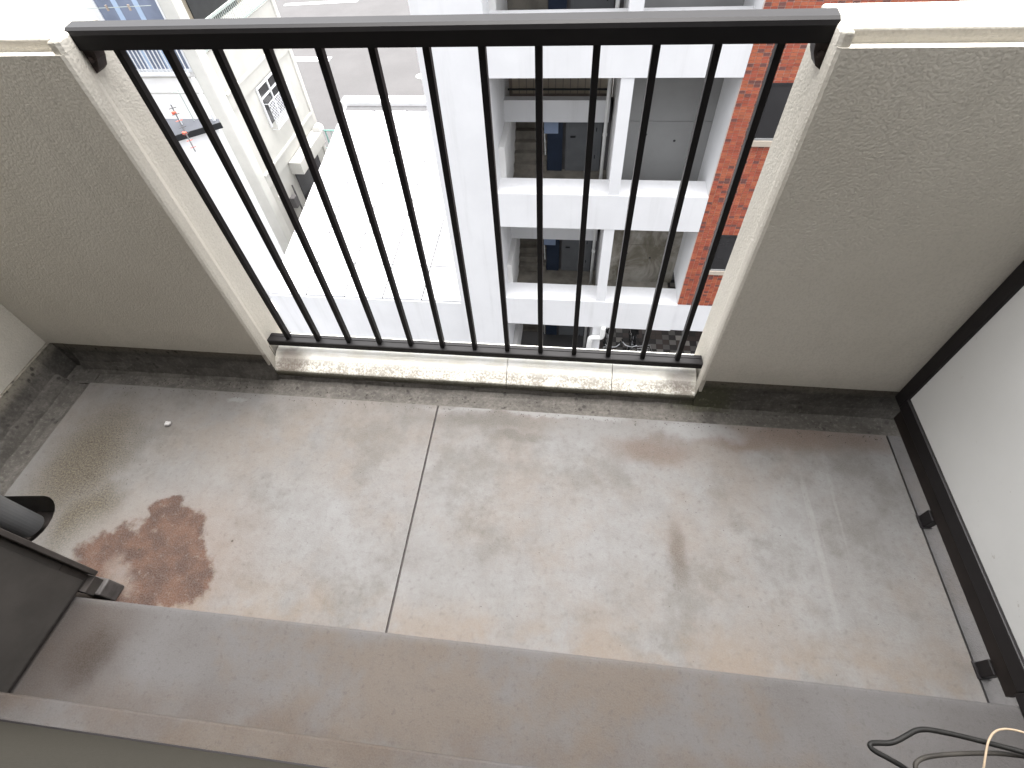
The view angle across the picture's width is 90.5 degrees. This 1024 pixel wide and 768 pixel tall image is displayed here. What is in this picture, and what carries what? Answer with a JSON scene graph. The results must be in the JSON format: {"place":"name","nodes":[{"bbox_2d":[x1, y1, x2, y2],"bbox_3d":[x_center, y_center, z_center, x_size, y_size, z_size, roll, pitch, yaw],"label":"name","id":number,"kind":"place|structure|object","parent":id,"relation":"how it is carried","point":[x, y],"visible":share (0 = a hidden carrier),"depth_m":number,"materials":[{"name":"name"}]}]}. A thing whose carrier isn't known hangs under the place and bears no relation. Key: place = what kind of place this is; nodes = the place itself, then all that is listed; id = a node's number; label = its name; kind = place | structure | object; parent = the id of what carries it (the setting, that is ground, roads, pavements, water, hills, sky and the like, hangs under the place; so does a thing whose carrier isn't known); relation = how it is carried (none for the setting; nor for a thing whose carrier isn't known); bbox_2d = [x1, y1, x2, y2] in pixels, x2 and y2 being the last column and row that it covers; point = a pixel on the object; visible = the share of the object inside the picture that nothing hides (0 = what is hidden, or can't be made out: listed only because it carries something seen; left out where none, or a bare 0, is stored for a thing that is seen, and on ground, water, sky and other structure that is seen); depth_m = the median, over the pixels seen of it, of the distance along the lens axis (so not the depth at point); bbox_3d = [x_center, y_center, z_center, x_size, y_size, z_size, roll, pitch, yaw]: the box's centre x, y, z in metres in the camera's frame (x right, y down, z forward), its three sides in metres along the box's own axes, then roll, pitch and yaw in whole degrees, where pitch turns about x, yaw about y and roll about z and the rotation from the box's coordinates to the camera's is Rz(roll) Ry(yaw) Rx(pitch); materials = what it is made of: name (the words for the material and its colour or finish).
{"place":"outdoors","nodes":[
{"label":"outdoors","id":0,"kind":"place"},
{"bbox_2d":[0,0,326,254],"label":"cream house","id":1,"kind":"structure","parent":0,"point":[251,70],"depth_m":15.32,"materials":[{"name":"white paint"}]},
{"bbox_2d":[90,0,192,71],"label":"window","id":2,"kind":"structure","parent":1,"relation":"in","point":[153,12],"depth_m":12.82,"materials":[{"name":"blue glass"}]},
{"bbox_2d":[185,0,236,18],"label":"balcony door","id":3,"kind":"structure","parent":1,"relation":"in","point":[199,9],"depth_m":14.74,"materials":[{"name":"paint"}]},
{"bbox_2d":[255,72,284,127],"bbox_3d":[-7.880,-9.454,16.771,0.050,1.200,1.550,3,53,6],"label":"window","id":4,"kind":"structure","parent":1,"relation":"in","point":[267,89],"depth_m":16.54,"materials":[{"name":"white glass"}]},
{"bbox_2d":[295,154,320,200],"bbox_3d":[-7.700,-8.052,19.391,0.019,1.240,2.000,3,53,6],"label":"window","id":5,"kind":"structure","parent":1,"relation":"in","point":[305,181],"depth_m":19.18,"materials":[{"name":"grey glass"}]},
{"bbox_2d":[270,96,467,341],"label":"building","id":6,"kind":"structure","parent":0,"point":[365,119],"depth_m":14.39,"materials":[{"name":"white paint"}]},
{"bbox_2d":[275,0,588,348],"bbox_3d":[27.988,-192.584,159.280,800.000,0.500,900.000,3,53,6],"label":"ground","id":7,"kind":"structure","parent":0,"point":[352,71],"depth_m":28.91,"materials":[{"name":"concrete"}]},
{"bbox_2d":[0,719,328,767],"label":"building wall","id":8,"kind":"structure","parent":7,"relation":"on","point":[25,745],"depth_m":0.80,"materials":[{"name":"paint"}]},
{"bbox_2d":[0,343,1018,705],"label":"balcony floor","id":9,"kind":"structure","parent":8,"relation":"attached to","point":[770,531],"depth_m":1.62,"materials":[{"name":"concrete"}]},
{"bbox_2d":[0,495,43,537],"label":"drain pipe","id":10,"kind":"object","parent":9,"relation":"on","point":[19,520],"visible":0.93,"depth_m":1.67,"materials":[{"name":"grey plastic"}]},
{"bbox_2d":[0,304,45,393],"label":"end wall","id":11,"kind":"structure","parent":9,"relation":"on","point":[21,344],"depth_m":1.87,"materials":[{"name":"paint"}]},
{"bbox_2d":[0,528,123,692],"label":"outdoor unit","id":12,"kind":"object","parent":9,"relation":"on","point":[40,587],"visible":1,"depth_m":1.29,"materials":[{"name":"grey metal"}]},
{"bbox_2d":[0,17,281,367],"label":"parapet","id":13,"kind":"structure","parent":9,"relation":"on","point":[111,233],"depth_m":1.48,"materials":[{"name":"paint"}]},
{"bbox_2d":[275,333,695,399],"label":"railing sill","id":14,"kind":"structure","parent":9,"relation":"on","point":[583,377],"depth_m":1.88,"materials":[{"name":"paint"}]},
{"bbox_2d":[64,8,840,368],"bbox_3d":[-0.158,-0.432,1.449,1.604,1.042,0.048,3,53,6],"label":"railing","id":15,"kind":"object","parent":14,"relation":"on","point":[814,28],"visible":1,"depth_m":1.15,"materials":[{"name":"black metal"}]},
{"bbox_2d":[0,596,1023,767],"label":"step","id":16,"kind":"structure","parent":9,"relation":"on","point":[320,695],"depth_m":1.21,"materials":[{"name":"grey concrete"}]},
{"bbox_2d":[867,726,1023,767],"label":"cable","id":17,"kind":"object","parent":16,"relation":"on","point":[900,738],"visible":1,"depth_m":0.62,"materials":[{"name":"black rubber"}]},
{"bbox_2d":[982,728,1023,767],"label":"wire","id":18,"kind":"object","parent":17,"relation":"attached to","point":[988,742],"visible":1,"depth_m":0.61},
{"bbox_2d":[913,750,1023,767],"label":"cable","id":19,"kind":"object","parent":16,"relation":"on","point":[918,761],"visible":1,"depth_m":0.62,"materials":[{"name":"rubber"}]},
{"bbox_2d":[694,0,1023,394],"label":"parapet","id":20,"kind":"structure","parent":9,"relation":"on","point":[879,244],"depth_m":1.17,"materials":[{"name":"paint"}]},
{"bbox_2d":[894,260,1023,716],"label":"partition board","id":21,"kind":"object","parent":9,"relation":"on","point":[959,416],"visible":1,"depth_m":1.31,"materials":[{"name":"white metal"}]},
{"bbox_2d":[166,77,283,299],"bbox_3d":[-8.403,-4.195,14.070,2.595,7.070,2.230,3,53,6],"label":"annex","id":22,"kind":"object","parent":7,"relation":"on","point":[206,163],"visible":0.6,"depth_m":13.66,"materials":[{"name":"white paint"}]},
{"bbox_2d":[166,90,195,151],"bbox_3d":[-7.681,-6.051,11.758,0.462,0.720,1.910,-18,54,-10],"label":"television aerial","id":23,"kind":"object","parent":22,"relation":"on","point":[173,112],"visible":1,"depth_m":11.99,"materials":[{"name":"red metal"}]},
{"bbox_2d":[271,299,290,331],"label":"yard wall","id":24,"kind":"structure","parent":7,"relation":"on","point":[280,315],"depth_m":16.03,"materials":[{"name":"white paint"}]},
{"bbox_2d":[295,57,331,58],"bbox_3d":[-11.936,-19.438,30.260,2.500,0.006,0.190,3,53,6],"label":"road marking","id":25,"kind":"object","parent":7,"relation":"on","point":[306,57],"visible":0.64,"depth_m":30.29,"materials":[{"name":"paint"}]},
{"bbox_2d":[283,0,357,5],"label":"road marking","id":26,"kind":"object","parent":7,"relation":"on","point":[321,2],"visible":1,"depth_m":36.25,"materials":[{"name":"paint"}]},
{"bbox_2d":[324,130,334,147],"bbox_3d":[-7.834,-11.016,23.013,3.058,0.999,0.058,3,53,6],"label":"green fence","id":27,"kind":"object","parent":7,"relation":"on","point":[327,136],"visible":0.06,"depth_m":22.79,"materials":[{"name":"metal"}]},
{"bbox_2d":[408,0,997,353],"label":"apartment building","id":28,"kind":"structure","parent":7,"relation":"on","point":[741,69],"depth_m":10.16,"materials":[{"name":"white paint"}]},
{"bbox_2d":[544,325,556,334],"bbox_3d":[1.172,-1.801,15.578,0.399,1.490,0.094,3,53,6],"label":"navy door","id":29,"kind":"structure","parent":28,"relation":"in","point":[550,329],"depth_m":15.74,"materials":[{"name":"paint"}]},
{"bbox_2d":[544,239,558,269],"bbox_3d":[1.031,-3.550,13.269,0.399,1.490,0.094,3,53,6],"label":"navy door","id":30,"kind":"structure","parent":28,"relation":"in","point":[552,250],"depth_m":13.49,"materials":[{"name":"paint"}]},
{"bbox_2d":[544,122,562,170],"bbox_3d":[0.890,-5.298,10.960,0.399,1.490,0.094,3,53,6],"label":"navy door","id":31,"kind":"structure","parent":28,"relation":"in","point":[554,141],"depth_m":11.16,"materials":[{"name":"paint"}]},
{"bbox_2d":[548,0,566,8],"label":"navy door","id":32,"kind":"structure","parent":28,"relation":"in","point":[552,4],"depth_m":9.04,"materials":[{"name":"paint"}]},
{"bbox_2d":[560,326,580,335],"bbox_3d":[1.798,-1.811,15.492,0.630,1.400,0.080,3,53,6],"label":"grey door","id":33,"kind":"structure","parent":28,"relation":"in","point":[564,330],"depth_m":15.71,"materials":[{"name":"paint"}]},
{"bbox_2d":[563,240,588,267],"bbox_3d":[1.657,-3.560,13.183,0.630,1.400,0.080,3,53,6],"label":"grey door","id":34,"kind":"structure","parent":28,"relation":"in","point":[571,247],"depth_m":13.37,"materials":[{"name":"paint"}]},
{"bbox_2d":[567,122,598,166],"bbox_3d":[1.516,-5.309,10.873,0.630,1.400,0.080,3,53,6],"label":"grey door","id":35,"kind":"structure","parent":28,"relation":"in","point":[577,131],"depth_m":11.02,"materials":[{"name":"paint"}]},
{"bbox_2d":[573,0,608,8],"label":"grey door","id":36,"kind":"structure","parent":28,"relation":"in","point":[577,4],"depth_m":9.00,"materials":[{"name":"paint"}]},
{"bbox_2d":[603,328,620,349],"bbox_3d":[2.825,-1.057,14.763,0.531,1.026,1.773,-2,53,2],"label":"bicycle","id":37,"kind":"object","parent":28,"relation":"on","point":[607,334],"visible":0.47,"depth_m":14.88,"materials":[{"name":"metal"}]},
{"bbox_2d":[621,329,639,350],"bbox_3d":[3.418,-1.059,14.728,0.531,1.026,1.773,15,55,14],"label":"bicycle","id":38,"kind":"object","parent":28,"relation":"on","point":[633,332],"visible":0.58,"depth_m":14.56,"materials":[{"name":"metal"}]},
{"bbox_2d":[629,329,649,350],"bbox_3d":[3.634,-1.130,14.770,0.531,1.026,1.773,-6,53,-1],"label":"bicycle","id":39,"kind":"object","parent":28,"relation":"on","point":[634,340],"visible":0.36,"depth_m":14.73,"materials":[{"name":"metal"}]},
{"bbox_2d":[709,235,737,274],"bbox_3d":[5.205,-2.648,10.592,1.925,1.000,0.059,3,53,6],"label":"window","id":40,"kind":"structure","parent":28,"relation":"in","point":[726,244],"depth_m":10.67,"materials":[{"name":"grey glass"}]},
{"bbox_2d":[751,83,792,146],"bbox_3d":[5.066,-4.378,8.308,1.925,1.008,0.059,3,53,6],"label":"window","id":41,"kind":"structure","parent":28,"relation":"in","point":[779,93],"depth_m":8.38,"materials":[{"name":"grey glass"}]}
]}

